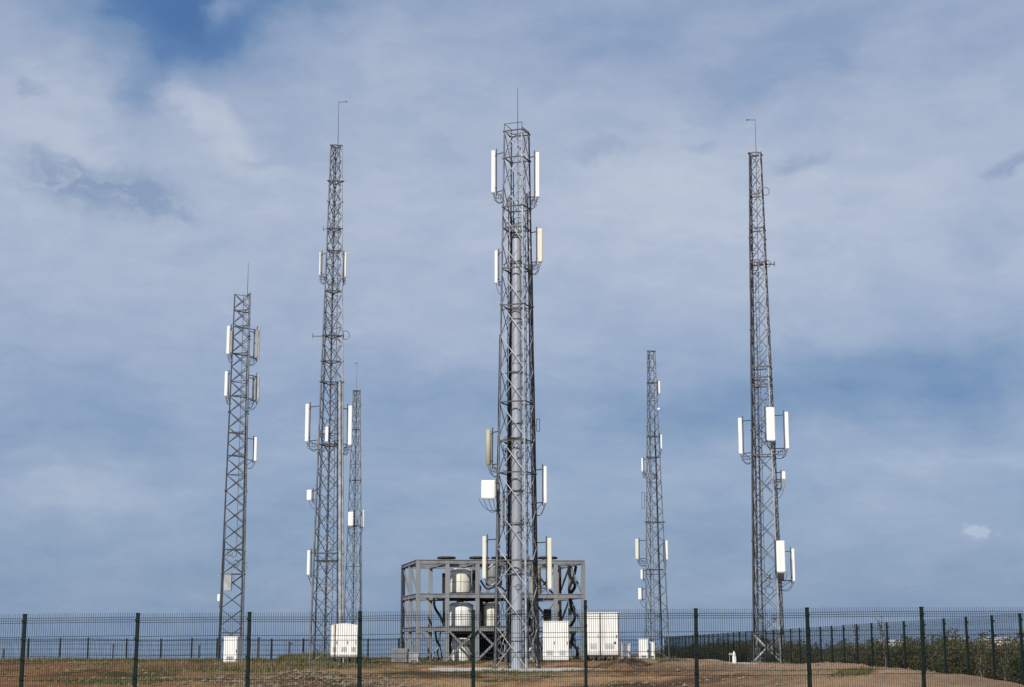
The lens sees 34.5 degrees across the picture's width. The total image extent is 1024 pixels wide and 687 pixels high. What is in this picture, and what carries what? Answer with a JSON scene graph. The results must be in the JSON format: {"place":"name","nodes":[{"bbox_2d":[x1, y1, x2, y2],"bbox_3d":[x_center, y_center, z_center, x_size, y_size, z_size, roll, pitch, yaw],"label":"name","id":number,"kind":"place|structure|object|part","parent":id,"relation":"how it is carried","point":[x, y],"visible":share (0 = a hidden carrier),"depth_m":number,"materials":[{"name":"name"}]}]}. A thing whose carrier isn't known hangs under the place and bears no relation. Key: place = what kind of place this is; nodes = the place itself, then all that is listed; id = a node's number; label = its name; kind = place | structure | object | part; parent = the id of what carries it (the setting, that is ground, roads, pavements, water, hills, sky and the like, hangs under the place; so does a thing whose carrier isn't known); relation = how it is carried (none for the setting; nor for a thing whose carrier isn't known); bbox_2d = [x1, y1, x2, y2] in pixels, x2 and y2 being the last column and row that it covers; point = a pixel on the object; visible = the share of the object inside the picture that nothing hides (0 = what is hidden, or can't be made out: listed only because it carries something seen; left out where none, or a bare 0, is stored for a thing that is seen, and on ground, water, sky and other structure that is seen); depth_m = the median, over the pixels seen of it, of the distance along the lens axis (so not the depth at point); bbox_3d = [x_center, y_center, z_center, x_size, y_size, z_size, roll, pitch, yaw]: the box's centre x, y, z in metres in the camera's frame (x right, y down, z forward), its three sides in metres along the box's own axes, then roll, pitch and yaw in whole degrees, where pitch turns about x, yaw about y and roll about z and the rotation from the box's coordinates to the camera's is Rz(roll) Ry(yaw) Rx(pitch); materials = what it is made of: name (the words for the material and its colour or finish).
{"place":"outdoors","nodes":[
{"label":"outdoors","id":0,"kind":"place"},
{"bbox_2d":[0,655,679,663],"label":"grass","id":1,"kind":"structure","parent":0,"point":[57,659],"depth_m":90.40,"materials":[{"name":"green plant"}]},
{"bbox_2d":[0,648,830,659],"bbox_3d":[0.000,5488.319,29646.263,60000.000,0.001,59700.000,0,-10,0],"label":"sea","id":2,"kind":"structure","parent":0,"point":[195,652],"depth_m":9361.41,"materials":[{"name":"blue liquid"}]},
{"bbox_2d":[0,653,1023,686],"bbox_3d":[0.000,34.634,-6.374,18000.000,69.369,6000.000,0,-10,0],"label":"ground","id":3,"kind":"structure","parent":0,"point":[691,679],"depth_m":54.99,"materials":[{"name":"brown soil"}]},
{"bbox_2d":[257,637,259,657],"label":"stake","id":4,"kind":"object","parent":3,"relation":"on","point":[258,655],"visible":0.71,"depth_m":117.89,"materials":[{"name":"grey metal"}]},
{"bbox_2d":[0,638,662,659],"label":"fence","id":5,"kind":"object","parent":3,"relation":"on","point":[212,645],"visible":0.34,"depth_m":143.57,"materials":[{"name":"green metal"}]},
{"bbox_2d":[276,648,390,663],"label":"tall grass","id":6,"kind":"structure","parent":3,"relation":"on","point":[296,656],"depth_m":91.11,"materials":[{"name":"green plant"}]},
{"bbox_2d":[330,623,357,662],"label":"equipment cabinet","id":7,"kind":"object","parent":3,"relation":"on","point":[348,640],"visible":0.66,"depth_m":83.13,"materials":[{"name":"white metal"}]},
{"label":"door","id":8,"kind":"part","parent":7,"relation":"part of","materials":[{"name":"white paint"}]},
{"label":"door","id":9,"kind":"part","parent":7,"relation":"part of","materials":[{"name":"white paint"}]},
{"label":"door","id":10,"kind":"part","parent":7,"relation":"part of","materials":[{"name":"white paint"}]},
{"bbox_2d":[344,363,363,624],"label":"lattice tower","id":11,"kind":"structure","parent":3,"relation":"on","point":[350,521],"depth_m":127.58,"materials":[{"name":"metal"}]},
{"bbox_2d":[391,649,408,662],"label":"equipment cabinet","id":12,"kind":"object","parent":3,"relation":"on","point":[400,655],"visible":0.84,"depth_m":84.97,"materials":[{"name":"grey metal"}]},
{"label":"door","id":13,"kind":"part","parent":12,"relation":"part of","materials":[{"name":"grey paint"}]},
{"bbox_2d":[408,654,419,662],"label":"equipment cabinet","id":14,"kind":"object","parent":3,"relation":"on","point":[416,657],"visible":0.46,"depth_m":83.97,"materials":[{"name":"metal"}]},
{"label":"door","id":15,"kind":"part","parent":14,"relation":"part of","materials":[{"name":"metal"}]},
{"bbox_2d":[4,660,875,684],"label":"weeds","id":16,"kind":"object","parent":3,"relation":"on","point":[259,671],"visible":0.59,"depth_m":60.63,"materials":[{"name":"green plant"}]},
{"bbox_2d":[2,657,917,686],"bbox_3d":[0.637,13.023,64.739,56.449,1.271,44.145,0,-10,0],"label":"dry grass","id":17,"kind":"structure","parent":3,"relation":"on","point":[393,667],"depth_m":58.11,"materials":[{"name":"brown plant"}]},
{"bbox_2d":[451,636,470,660],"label":"storage tank","id":18,"kind":"object","parent":3,"relation":"on","point":[461,639],"visible":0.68,"depth_m":87.70,"materials":[{"name":"white metal"}]},
{"bbox_2d":[400,559,584,661],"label":"steel frame","id":19,"kind":"object","parent":3,"relation":"on","point":[477,595],"visible":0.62,"depth_m":87.74,"materials":[{"name":"grey paint"}]},
{"bbox_2d":[433,598,442,621],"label":"hanging hose","id":20,"kind":"object","parent":19,"relation":"hanging from","point":[435,609],"visible":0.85,"depth_m":88.83,"materials":[{"name":"black rubber"}]},
{"bbox_2d":[434,631,442,658],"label":"hanging hose","id":21,"kind":"object","parent":19,"relation":"hanging from","point":[436,639],"visible":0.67,"depth_m":88.53,"materials":[{"name":"black rubber"}]},
{"bbox_2d":[442,601,444,626],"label":"louvre panel","id":22,"kind":"object","parent":19,"relation":"on","point":[443,623],"visible":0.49,"depth_m":88.30,"materials":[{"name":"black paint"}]},
{"bbox_2d":[442,573,444,592],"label":"louvre panel","id":23,"kind":"object","parent":19,"relation":"on","point":[443,582],"visible":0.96,"depth_m":88.01,"materials":[{"name":"black paint"}]},
{"bbox_2d":[437,556,455,564],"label":"vent cap","id":24,"kind":"object","parent":19,"relation":"on","point":[446,557],"visible":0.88,"depth_m":89.98,"materials":[{"name":"black paint"}]},
{"bbox_2d":[450,566,471,592],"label":"storage tank","id":25,"kind":"object","parent":19,"relation":"on","point":[460,579],"visible":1,"depth_m":88.00,"materials":[{"name":"white metal"}]},
{"bbox_2d":[449,601,473,625],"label":"storage tank","id":26,"kind":"object","parent":19,"relation":"on","point":[462,607],"visible":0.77,"depth_m":87.59,"materials":[{"name":"white metal"}]},
{"bbox_2d":[449,598,474,600],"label":"hanging hose","id":27,"kind":"object","parent":19,"relation":"attached to","point":[462,599],"visible":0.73,"depth_m":88.53,"materials":[{"name":"black rubber"}]},
{"bbox_2d":[472,570,474,592],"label":"louvre panel","id":28,"kind":"object","parent":19,"relation":"on","point":[473,584],"visible":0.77,"depth_m":88.39,"materials":[{"name":"black paint"}]},
{"bbox_2d":[449,632,505,659],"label":"louvre panel","id":29,"kind":"object","parent":19,"relation":"attached to","point":[485,644],"visible":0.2,"depth_m":90.93,"materials":[{"name":"black paint"}]},
{"bbox_2d":[469,556,488,559],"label":"vent cap","id":30,"kind":"object","parent":19,"relation":"on","point":[476,557],"visible":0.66,"depth_m":89.95,"materials":[{"name":"black paint"}]},
{"bbox_2d":[479,599,482,625],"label":"louvre panel","id":31,"kind":"object","parent":19,"relation":"on","point":[481,609],"visible":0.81,"depth_m":87.92,"materials":[{"name":"black paint"}]},
{"bbox_2d":[483,601,500,625],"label":"storage tank","id":32,"kind":"object","parent":19,"relation":"on","point":[488,607],"visible":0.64,"depth_m":87.85,"materials":[{"name":"beige paint"}]},
{"bbox_2d":[480,580,505,592],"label":"hanging hose","id":33,"kind":"object","parent":19,"relation":"attached to","point":[486,588],"visible":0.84,"depth_m":87.67,"materials":[{"name":"black rubber"}]},
{"bbox_2d":[486,564,501,585],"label":"storage tank","id":34,"kind":"object","parent":19,"relation":"on","point":[491,571],"visible":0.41,"depth_m":90.32,"materials":[{"name":"grey paint"}]},
{"bbox_2d":[483,598,505,601],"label":"hanging hose","id":35,"kind":"object","parent":19,"relation":"attached to","point":[493,600],"visible":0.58,"depth_m":88.52,"materials":[{"name":"black rubber"}]},
{"bbox_2d":[488,564,504,585],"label":"brace","id":36,"kind":"object","parent":19,"relation":"attached to","point":[490,566],"visible":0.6,"depth_m":88.24,"materials":[{"name":"metal"}]},
{"bbox_2d":[524,600,530,655],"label":"louvre panel","id":37,"kind":"object","parent":19,"relation":"attached to","point":[527,624],"visible":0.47,"depth_m":90.62,"materials":[{"name":"black paint"}]},
{"bbox_2d":[529,566,541,593],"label":"storage tank","id":38,"kind":"object","parent":19,"relation":"on","point":[539,580],"visible":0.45,"depth_m":90.42,"materials":[{"name":"metal"}]},
{"bbox_2d":[531,601,539,651],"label":"hanging hose","id":39,"kind":"object","parent":19,"relation":"attached to","point":[532,627],"visible":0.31,"depth_m":84.74,"materials":[{"name":"black rubber"}]},
{"bbox_2d":[544,609,551,620],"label":"louvre panel","id":40,"kind":"object","parent":19,"relation":"attached to","point":[546,614],"visible":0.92,"depth_m":88.65,"materials":[{"name":"black paint"}]},
{"bbox_2d":[538,556,557,564],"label":"vent cap","id":41,"kind":"object","parent":19,"relation":"on","point":[544,557],"visible":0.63,"depth_m":89.98,"materials":[{"name":"black paint"}]},
{"bbox_2d":[559,568,561,620],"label":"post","id":42,"kind":"object","parent":19,"relation":"attached to","point":[560,606],"visible":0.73,"depth_m":91.91,"materials":[{"name":"grey metal"}]},
{"bbox_2d":[567,565,576,593],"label":"hanging hose","id":43,"kind":"object","parent":19,"relation":"hanging from","point":[571,579],"visible":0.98,"depth_m":89.60,"materials":[{"name":"black rubber"}]},
{"bbox_2d":[568,566,576,592],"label":"hanging hose","id":44,"kind":"object","parent":19,"relation":"hanging from","point":[571,583],"visible":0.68,"depth_m":90.58,"materials":[{"name":"black rubber"}]},
{"bbox_2d":[569,598,576,626],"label":"hanging hose","id":45,"kind":"object","parent":19,"relation":"hanging from","point":[572,611],"visible":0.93,"depth_m":89.29,"materials":[{"name":"black rubber"}]},
{"bbox_2d":[570,631,578,659],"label":"hanging hose","id":46,"kind":"object","parent":19,"relation":"hanging from","point":[575,647],"visible":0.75,"depth_m":88.95,"materials":[{"name":"black rubber"}]},
{"bbox_2d":[0,600,1023,686],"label":"fence","id":47,"kind":"object","parent":3,"relation":"on","point":[921,611],"visible":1,"depth_m":36.08,"materials":[{"name":"green metal"}]},
{"bbox_2d":[430,667,606,671],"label":"concrete slab","id":48,"kind":"structure","parent":3,"relation":"on","point":[510,669],"depth_m":68.96,"materials":[{"name":"grey concrete"}]},
{"bbox_2d":[479,87,551,668],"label":"lattice tower","id":49,"kind":"structure","parent":48,"relation":"on","point":[488,489],"depth_m":72.54,"materials":[{"name":"metal"}]},
{"bbox_2d":[497,233,535,668],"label":"tubular mast","id":50,"kind":"object","parent":48,"relation":"on","point":[517,366],"visible":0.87,"depth_m":72.11,"materials":[{"name":"grey metal"}]},
{"bbox_2d":[529,635,542,659],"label":"storage tank","id":51,"kind":"object","parent":3,"relation":"on","point":[540,646],"visible":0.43,"depth_m":88.74,"materials":[{"name":"white paint"}]},
{"bbox_2d":[542,621,568,661],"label":"equipment cabinet","id":52,"kind":"object","parent":3,"relation":"on","point":[559,640],"visible":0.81,"depth_m":82.14,"materials":[{"name":"white metal"}]},
{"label":"door","id":53,"kind":"part","parent":52,"relation":"part of","materials":[{"name":"white paint"}]},
{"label":"door","id":54,"kind":"part","parent":52,"relation":"part of","materials":[{"name":"white paint"}]},
{"bbox_2d":[587,612,618,660],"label":"equipment shelter","id":55,"kind":"object","parent":3,"relation":"on","point":[598,623],"visible":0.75,"depth_m":84.66,"materials":[{"name":"white paint"}]},
{"bbox_2d":[587,615,599,652],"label":"door","id":56,"kind":"structure","parent":55,"relation":"in","point":[595,636],"depth_m":84.66,"materials":[{"name":"white paint"}]},
{"bbox_2d":[601,615,617,652],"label":"door","id":57,"kind":"structure","parent":55,"relation":"in","point":[609,623],"depth_m":84.66,"materials":[{"name":"white paint"}]},
{"bbox_2d":[621,644,630,658],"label":"equipment cabinet","id":58,"kind":"object","parent":3,"relation":"on","point":[626,647],"visible":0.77,"depth_m":83.06,"materials":[{"name":"white paint"}]},
{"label":"door","id":59,"kind":"part","parent":58,"relation":"part of","materials":[{"name":"white paint"}]},
{"bbox_2d":[638,639,647,657],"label":"equipment cabinet","id":60,"kind":"object","parent":3,"relation":"on","point":[645,648],"visible":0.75,"depth_m":108.15,"materials":[{"name":"white paint"}]},
{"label":"door","id":61,"kind":"part","parent":60,"relation":"part of","materials":[{"name":"white paint"}]},
{"bbox_2d":[649,642,654,658],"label":"equipment cabinet","id":62,"kind":"object","parent":3,"relation":"on","point":[650,645],"visible":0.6,"depth_m":108.63,"materials":[{"name":"white paint"}]},
{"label":"door","id":63,"kind":"part","parent":62,"relation":"part of","materials":[{"name":"white paint"}]},
{"bbox_2d":[703,644,726,660],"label":"shrub","id":64,"kind":"object","parent":3,"relation":"on","point":[715,652],"visible":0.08,"depth_m":109.86,"materials":[{"name":"green plant"}]},
{"bbox_2d":[724,643,738,660],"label":"shrub","id":65,"kind":"object","parent":3,"relation":"on","point":[731,651],"visible":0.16,"depth_m":103.22,"materials":[{"name":"green plant"}]},
{"bbox_2d":[729,651,736,663],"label":"marker post","id":66,"kind":"object","parent":3,"relation":"on","point":[732,657],"visible":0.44,"depth_m":84.44,"materials":[{"name":"white plastic"}]},
{"bbox_2d":[779,643,798,661],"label":"shrub","id":67,"kind":"object","parent":3,"relation":"on","point":[789,650],"visible":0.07,"depth_m":83.14,"materials":[{"name":"green plant"}]},
{"bbox_2d":[811,644,834,662],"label":"shrub","id":68,"kind":"object","parent":3,"relation":"on","point":[812,652],"visible":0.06,"depth_m":75.53,"materials":[{"name":"green plant"}]},
{"bbox_2d":[822,651,839,661],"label":"shrub","id":69,"kind":"object","parent":3,"relation":"on","point":[835,656],"visible":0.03,"depth_m":71.38,"materials":[{"name":"green plant"}]},
{"bbox_2d":[828,653,852,662],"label":"shrub","id":70,"kind":"object","parent":3,"relation":"on","point":[842,659],"visible":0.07,"depth_m":68.51,"materials":[{"name":"green plant"}]},
{"bbox_2d":[664,614,1023,684],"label":"fence","id":71,"kind":"object","parent":3,"relation":"on","point":[782,654],"visible":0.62,"depth_m":59.18,"materials":[{"name":"green metal"}]},
{"bbox_2d":[838,640,866,662],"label":"shrub","id":72,"kind":"object","parent":3,"relation":"on","point":[848,648],"visible":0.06,"depth_m":70.19,"materials":[{"name":"green plant"}]},
{"bbox_2d":[851,624,860,663],"bbox_3d":[13.492,12.100,64.893,0.478,2.288,0.503,-10,-14,43],"label":"young tree","id":73,"kind":"object","parent":3,"relation":"on","point":[854,646],"visible":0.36,"depth_m":64.89,"materials":[{"name":"green plant"}]},
{"bbox_2d":[845,643,870,663],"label":"shrub","id":74,"kind":"object","parent":3,"relation":"on","point":[859,653],"visible":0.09,"depth_m":66.75,"materials":[{"name":"green plant"}]},
{"bbox_2d":[859,651,875,666],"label":"shrub","id":75,"kind":"object","parent":3,"relation":"on","point":[870,662],"visible":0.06,"depth_m":62.55,"materials":[{"name":"green plant"}]},
{"bbox_2d":[866,638,893,666],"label":"shrub","id":76,"kind":"object","parent":3,"relation":"on","point":[877,658],"visible":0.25,"depth_m":61.26,"materials":[{"name":"green plant"}]},
{"bbox_2d":[876,615,889,666],"bbox_3d":[13.338,10.857,58.974,0.585,2.302,0.487,-5,-12,27],"label":"young tree","id":77,"kind":"object","parent":3,"relation":"on","point":[884,644],"visible":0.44,"depth_m":59.02,"materials":[{"name":"green plant"}]},
{"bbox_2d":[885,637,914,669],"bbox_3d":[13.687,11.162,57.976,1.015,1.783,1.093,1,-11,-7],"label":"shrub","id":78,"kind":"object","parent":3,"relation":"on","point":[896,655],"visible":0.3,"depth_m":57.95,"materials":[{"name":"green plant"}]},
{"bbox_2d":[897,635,918,669],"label":"shrub","id":79,"kind":"object","parent":3,"relation":"on","point":[912,652],"visible":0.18,"depth_m":59.95,"materials":[{"name":"green plant"}]},
{"bbox_2d":[907,635,942,671],"bbox_3d":[13.704,10.482,54.345,1.267,1.932,1.100,-9,-13,39],"label":"shrub","id":80,"kind":"object","parent":3,"relation":"on","point":[919,652],"visible":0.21,"depth_m":54.30,"materials":[{"name":"green plant"}]},
{"bbox_2d":[925,637,940,670],"bbox_3d":[13.536,10.246,53.058,0.649,1.954,0.600,9,-13,-39],"label":"young tree","id":81,"kind":"object","parent":3,"relation":"on","point":[934,652],"visible":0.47,"depth_m":53.08,"materials":[{"name":"green plant"}]},
{"bbox_2d":[939,627,958,646],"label":"shrub","id":82,"kind":"object","parent":3,"relation":"on","point":[951,636],"visible":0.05,"depth_m":61.52,"materials":[{"name":"green plant"}]},
{"bbox_2d":[934,639,971,674],"bbox_3d":[13.852,10.208,51.694,1.243,1.835,1.163,9,-13,-39],"label":"shrub","id":83,"kind":"object","parent":3,"relation":"on","point":[960,657],"visible":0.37,"depth_m":51.59,"materials":[{"name":"green plant"}]},
{"bbox_2d":[932,635,976,654],"bbox_3d":[15.788,11.314,58.734,1.889,1.859,1.581,-1,-10,6],"label":"shrub","id":84,"kind":"object","parent":3,"relation":"on","point":[950,646],"visible":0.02,"depth_m":58.68,"materials":[{"name":"green plant"}]},
{"bbox_2d":[930,650,982,675],"bbox_3d":[14.071,10.479,52.421,1.634,1.484,1.439,8,-13,-38],"label":"shrub","id":85,"kind":"object","parent":3,"relation":"on","point":[949,666],"visible":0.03,"depth_m":52.45,"materials":[{"name":"green plant"}]},
{"bbox_2d":[941,633,978,674],"bbox_3d":[15.610,11.034,57.182,1.554,1.942,1.885,-4,-11,20],"label":"shrub","id":86,"kind":"object","parent":3,"relation":"on","point":[971,647],"visible":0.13,"depth_m":56.96,"materials":[{"name":"green plant"}]},
{"bbox_2d":[965,636,989,669],"bbox_3d":[17.811,12.164,62.928,0.995,1.984,1.255,-1,-10,6],"label":"shrub","id":87,"kind":"object","parent":3,"relation":"on","point":[976,642],"visible":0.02,"depth_m":63.25,"materials":[{"name":"green plant"}]},
{"bbox_2d":[971,646,986,677],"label":"shrub","id":88,"kind":"object","parent":3,"relation":"on","point":[975,659],"visible":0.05,"depth_m":61.32,"materials":[{"name":"green plant"}]},
{"bbox_2d":[974,638,984,675],"bbox_3d":[13.967,9.613,49.049,0.512,2.052,0.480,-5,-12,25],"label":"young tree","id":89,"kind":"object","parent":3,"relation":"on","point":[980,661],"visible":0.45,"depth_m":49.09,"materials":[{"name":"green plant"}]},
{"bbox_2d":[977,629,1018,681],"bbox_3d":[14.017,9.290,47.568,1.403,2.052,1.057,5,-12,-26],"label":"shrub","id":90,"kind":"object","parent":3,"relation":"on","point":[989,665],"visible":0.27,"depth_m":47.51,"materials":[{"name":"green plant"}]},
{"bbox_2d":[999,650,1016,680],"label":"shrub","id":91,"kind":"object","parent":3,"relation":"on","point":[1007,664],"visible":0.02,"depth_m":45.75,"materials":[{"name":"green plant"}]},
{"bbox_2d":[998,632,1018,680],"bbox_3d":[13.912,9.080,46.130,0.603,1.997,0.570,-2,-11,10],"label":"young tree","id":92,"kind":"object","parent":3,"relation":"on","point":[1005,676],"visible":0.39,"depth_m":46.18,"materials":[{"name":"green plant"}]},
{"bbox_2d":[1002,639,1023,683],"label":"shrub","id":93,"kind":"object","parent":3,"relation":"on","point":[1015,661],"visible":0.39,"depth_m":44.48,"materials":[{"name":"green plant"}]},
{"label":"concrete slab","id":94,"kind":"object","parent":3,"relation":"on","visible":0},
{"bbox_2d":[738,119,794,662],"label":"lattice tower","id":95,"kind":"structure","parent":94,"relation":"on","point":[779,559],"depth_m":86.35,"materials":[{"name":"metal"}]},
{"bbox_2d":[0,0,1023,647],"label":"sky","id":96,"kind":"structure","parent":0,"point":[152,152],"materials":[{"name":"blue"}]},
{"bbox_2d":[978,637,1012,646],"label":"white building","id":97,"kind":"structure","parent":0,"point":[994,640],"depth_m":297.13,"materials":[{"name":"paint"}]},
{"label":"concrete slab","id":98,"kind":"object","parent":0,"visible":0},
{"bbox_2d":[223,636,243,661],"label":"equipment cabinet","id":99,"kind":"object","parent":98,"relation":"on","point":[230,645],"visible":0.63,"depth_m":91.68,"materials":[{"name":"white metal"}]},
{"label":"door","id":100,"kind":"part","parent":99,"relation":"part of","materials":[{"name":"white paint"}]},
{"bbox_2d":[217,263,259,661],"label":"lattice tower","id":101,"kind":"structure","parent":98,"relation":"on","point":[226,579],"depth_m":95.37,"materials":[{"name":"metal"}]},
{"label":"concrete slab","id":102,"kind":"object","parent":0,"visible":0},
{"bbox_2d":[305,101,351,662],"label":"lattice tower","id":103,"kind":"structure","parent":102,"relation":"on","point":[341,451],"depth_m":88.49,"materials":[{"name":"metal"}]},
{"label":"concrete slab","id":104,"kind":"object","parent":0,"visible":0},
{"bbox_2d":[635,350,669,659],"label":"lattice tower","id":105,"kind":"structure","parent":104,"relation":"on","point":[664,543],"depth_m":112.54,"materials":[{"name":"metal"}]}
]}

